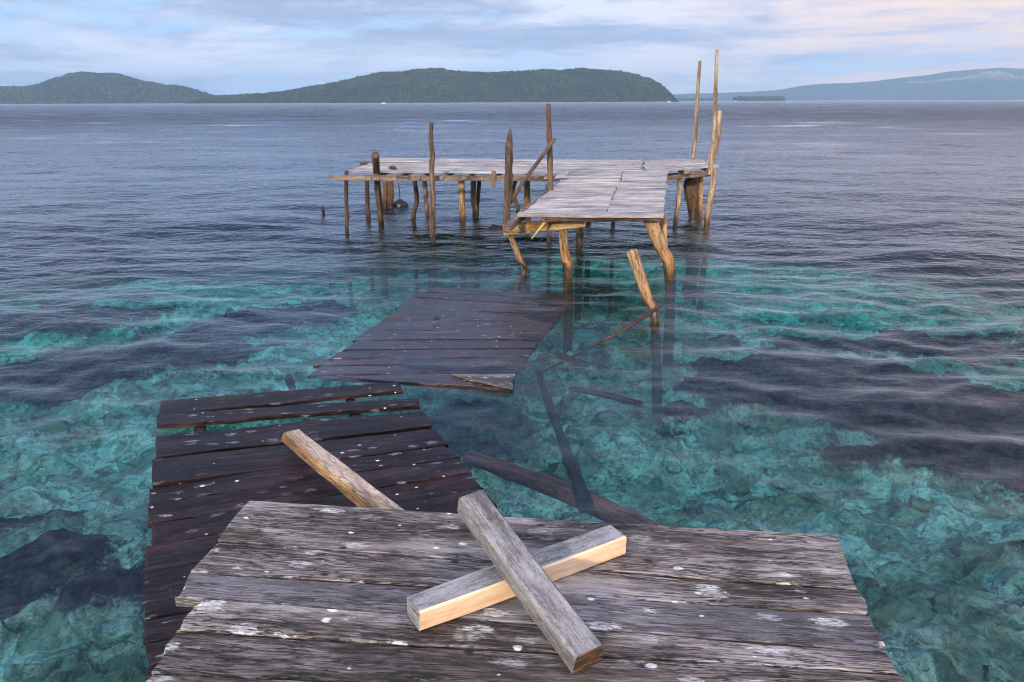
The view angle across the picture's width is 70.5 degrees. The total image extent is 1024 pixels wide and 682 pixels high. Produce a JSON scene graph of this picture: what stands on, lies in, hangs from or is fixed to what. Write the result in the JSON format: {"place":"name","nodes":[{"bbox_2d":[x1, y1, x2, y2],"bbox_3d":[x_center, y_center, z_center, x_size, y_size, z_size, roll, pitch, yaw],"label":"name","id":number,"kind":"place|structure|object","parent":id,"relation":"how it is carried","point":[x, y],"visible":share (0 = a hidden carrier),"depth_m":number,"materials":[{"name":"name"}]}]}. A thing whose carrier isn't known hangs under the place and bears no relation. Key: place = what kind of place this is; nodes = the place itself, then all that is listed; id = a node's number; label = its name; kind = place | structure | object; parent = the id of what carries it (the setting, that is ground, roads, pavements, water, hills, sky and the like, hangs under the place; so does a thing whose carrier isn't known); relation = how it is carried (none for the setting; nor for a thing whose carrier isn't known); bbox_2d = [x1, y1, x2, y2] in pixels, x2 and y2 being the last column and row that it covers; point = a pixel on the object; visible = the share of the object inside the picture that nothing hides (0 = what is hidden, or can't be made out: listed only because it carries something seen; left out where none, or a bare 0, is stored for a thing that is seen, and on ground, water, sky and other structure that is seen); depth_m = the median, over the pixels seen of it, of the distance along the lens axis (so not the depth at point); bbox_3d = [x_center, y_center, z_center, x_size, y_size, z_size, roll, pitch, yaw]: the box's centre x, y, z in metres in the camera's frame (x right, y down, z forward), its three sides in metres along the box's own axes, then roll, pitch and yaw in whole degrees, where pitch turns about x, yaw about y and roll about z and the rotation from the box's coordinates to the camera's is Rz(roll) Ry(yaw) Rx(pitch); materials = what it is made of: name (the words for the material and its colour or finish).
{"place":"outdoors","nodes":[
{"label":"outdoors","id":0,"kind":"place"},
{"bbox_2d":[0,74,204,105],"bbox_3d":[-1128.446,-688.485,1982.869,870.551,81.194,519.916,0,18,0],"label":"hills","id":1,"kind":"structure","parent":0,"point":[83,102],"depth_m":1802.39,"materials":[{"name":"green plant"}]},
{"bbox_2d":[0,71,218,103],"bbox_3d":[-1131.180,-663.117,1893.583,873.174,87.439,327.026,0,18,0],"label":"forest","id":2,"kind":"object","parent":1,"relation":"on","point":[8,93],"visible":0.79,"depth_m":1860.28,"materials":[{"name":"green plant"}]},
{"bbox_2d":[184,70,677,104],"bbox_3d":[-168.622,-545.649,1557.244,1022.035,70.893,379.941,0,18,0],"label":"forested island","id":3,"kind":"structure","parent":0,"point":[473,99],"depth_m":1423.75,"materials":[{"name":"green plant"}]},
{"bbox_2d":[185,67,678,103],"bbox_3d":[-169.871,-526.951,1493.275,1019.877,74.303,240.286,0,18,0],"label":"forest","id":4,"kind":"object","parent":3,"relation":"on","point":[309,90],"visible":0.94,"depth_m":1460.59,"materials":[{"name":"green plant"}]},
{"bbox_2d":[0,102,1023,681],"bbox_3d":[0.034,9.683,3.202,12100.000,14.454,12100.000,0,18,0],"label":"seabed","id":5,"kind":"structure","parent":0,"point":[862,456],"depth_m":11.76,"materials":[{"name":"teal sand"}]},
{"bbox_2d":[0,295,1023,681],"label":"coral rubble","id":6,"kind":"object","parent":5,"relation":"on","point":[132,627],"visible":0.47,"depth_m":7.84,"materials":[{"name":"teal stone"}]},
{"bbox_2d":[462,451,660,524],"bbox_3d":[0.326,1.119,5.340,1.752,0.213,0.158,13,22,34],"label":"sunken log","id":7,"kind":"object","parent":6,"relation":"in","point":[605,510],"visible":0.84,"depth_m":5.30,"materials":[{"name":"brown wood"}]},
{"bbox_2d":[0,100,1023,440],"bbox_3d":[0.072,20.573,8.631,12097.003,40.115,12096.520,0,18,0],"label":"water","id":8,"kind":"structure","parent":0,"point":[454,154],"depth_m":26.11,"materials":[{"name":"blue liquid"}]},
{"bbox_2d":[284,374,295,389],"bbox_3d":[-2.235,0.477,7.433,0.098,0.905,1.749,-5,19,-15],"label":"sunken stump","id":9,"kind":"object","parent":8,"relation":"in","point":[289,381],"visible":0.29,"depth_m":6.57,"materials":[{"name":"brown wood"}]},
{"bbox_2d":[141,382,496,679],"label":"collapsed walkway","id":10,"kind":"structure","parent":8,"relation":"on","point":[217,480],"depth_m":4.56,"materials":[{"name":"brown wood"}]},
{"bbox_2d":[281,429,403,509],"bbox_3d":[-0.995,0.751,4.117,0.110,0.244,1.700,-13,22,-33],"label":"long timber","id":11,"kind":"object","parent":10,"relation":"on","point":[350,484],"visible":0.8,"depth_m":4.04,"materials":[{"name":"brown wood"}]},
{"bbox_2d":[321,206,330,287],"bbox_3d":[-3.992,-1.985,15.589,0.072,1.806,0.376,-4,19,-12],"label":"stake","id":12,"kind":"object","parent":8,"relation":"in","point":[326,247],"visible":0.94,"depth_m":15.71,"materials":[{"name":"brown wood"}]},
{"bbox_2d":[307,288,570,391],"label":"sunken walkway","id":13,"kind":"structure","parent":8,"relation":"on","point":[476,339],"depth_m":7.28,"materials":[{"name":"brown wood"}]},
{"bbox_2d":[480,224,513,242],"bbox_3d":[-0.309,-2.013,13.592,0.560,0.308,0.623,-16,24,-40],"label":"reef rock","id":14,"kind":"object","parent":8,"relation":"in","point":[494,228],"visible":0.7,"depth_m":13.44,"materials":[{"name":"grey stone"}]},
{"bbox_2d":[146,501,904,681],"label":"broken deck","id":15,"kind":"structure","parent":8,"relation":"in","point":[280,592],"depth_m":2.10,"materials":[{"name":"grey wood"}]},
{"bbox_2d":[407,525,626,630],"bbox_3d":[0.035,0.707,2.203,0.724,0.074,0.091,-10,21,-28],"label":"timber offcut","id":16,"kind":"object","parent":15,"relation":"on","point":[462,596],"visible":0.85,"depth_m":2.12,"materials":[{"name":"brown wood"}]},
{"bbox_2d":[457,489,603,674],"bbox_3d":[0.029,0.666,2.089,0.093,0.204,0.655,-11,21,-29],"label":"timber offcut","id":17,"kind":"object","parent":16,"relation":"on","point":[575,642],"visible":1,"depth_m":2.02,"materials":[{"name":"grey wood"}]},
{"bbox_2d":[330,49,721,366],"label":"wooden jetty","id":18,"kind":"object","parent":8,"relation":"in","point":[579,194],"visible":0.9,"depth_m":12.54,"materials":[{"name":"grey wood"}]},
{"bbox_2d":[393,183,408,212],"bbox_3d":[-2.548,-3.255,16.477,0.384,0.677,0.308,0,18,0],"label":"mooring float","id":19,"kind":"object","parent":18,"relation":"hanging from","point":[400,204],"visible":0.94,"depth_m":16.43,"materials":[{"name":"black rubber"}]},
{"bbox_2d":[531,222,546,238],"bbox_3d":[0.412,-1.486,9.408,0.106,0.285,0.430,14,23,36],"label":"bamboo stick","id":20,"kind":"object","parent":18,"relation":"hanging from","point":[539,228],"visible":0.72,"depth_m":9.30,"materials":[{"name":"yellow wood"}]},
{"bbox_2d":[536,369,593,512],"bbox_3d":[0.388,0.725,6.578,0.128,0.362,3.276,-1,18,-4],"label":"sunken pole","id":21,"kind":"object","parent":8,"relation":"in","point":[584,501],"visible":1,"depth_m":5.67,"materials":[{"name":"brown wood"}]},
{"bbox_2d":[542,304,661,372],"bbox_3d":[1.044,0.059,7.657,1.352,0.691,0.585,-4,19,-12],"label":"fallen branch","id":22,"kind":"object","parent":8,"relation":"in","point":[640,318],"visible":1,"depth_m":7.42,"materials":[{"name":"brown wood"}]},
{"bbox_2d":[569,386,642,406],"bbox_3d":[0.773,0.451,6.012,0.670,0.065,0.076,13,22,34],"label":"floating plank","id":23,"kind":"object","parent":8,"relation":"on","point":[610,396],"visible":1,"depth_m":5.98,"materials":[{"name":"brown wood"}]},
{"bbox_2d":[626,249,661,417],"bbox_3d":[1.490,-0.085,8.166,0.131,1.875,0.613,-15,23,-38],"label":"leaning log","id":24,"kind":"object","parent":8,"relation":"in","point":[636,264],"visible":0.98,"depth_m":8.01,"materials":[{"name":"brown wood"}]},
{"bbox_2d":[731,100,783,101],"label":"islet","id":25,"kind":"object","parent":8,"relation":"in","point":[756,100],"visible":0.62,"depth_m":2445.82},
{"bbox_2d":[733,96,784,100],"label":"forest","id":26,"kind":"object","parent":25,"relation":"on","point":[770,98],"visible":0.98,"depth_m":2442.37,"materials":[{"name":"green plant"}]},
{"bbox_2d":[0,0,1023,102],"label":"sky","id":27,"kind":"structure","parent":0,"point":[215,47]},
{"bbox_2d":[451,101,665,102],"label":"beach","id":28,"kind":"structure","parent":0,"point":[541,102],"depth_m":1389.44,"materials":[{"name":"beige sand"}]},
{"bbox_2d":[674,68,1023,100],"bbox_3d":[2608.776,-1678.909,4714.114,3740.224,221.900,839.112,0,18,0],"label":"mountain","id":29,"kind":"structure","parent":0,"point":[997,84],"depth_m":4525.36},
{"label":"low islet","id":30,"kind":"structure","parent":0,"visible":0},
{"bbox_2d":[676,97,712,100],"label":"forest","id":31,"kind":"object","parent":30,"relation":"on","point":[692,99],"visible":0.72,"depth_m":3107.55,"materials":[{"name":"green plant"}]}
]}

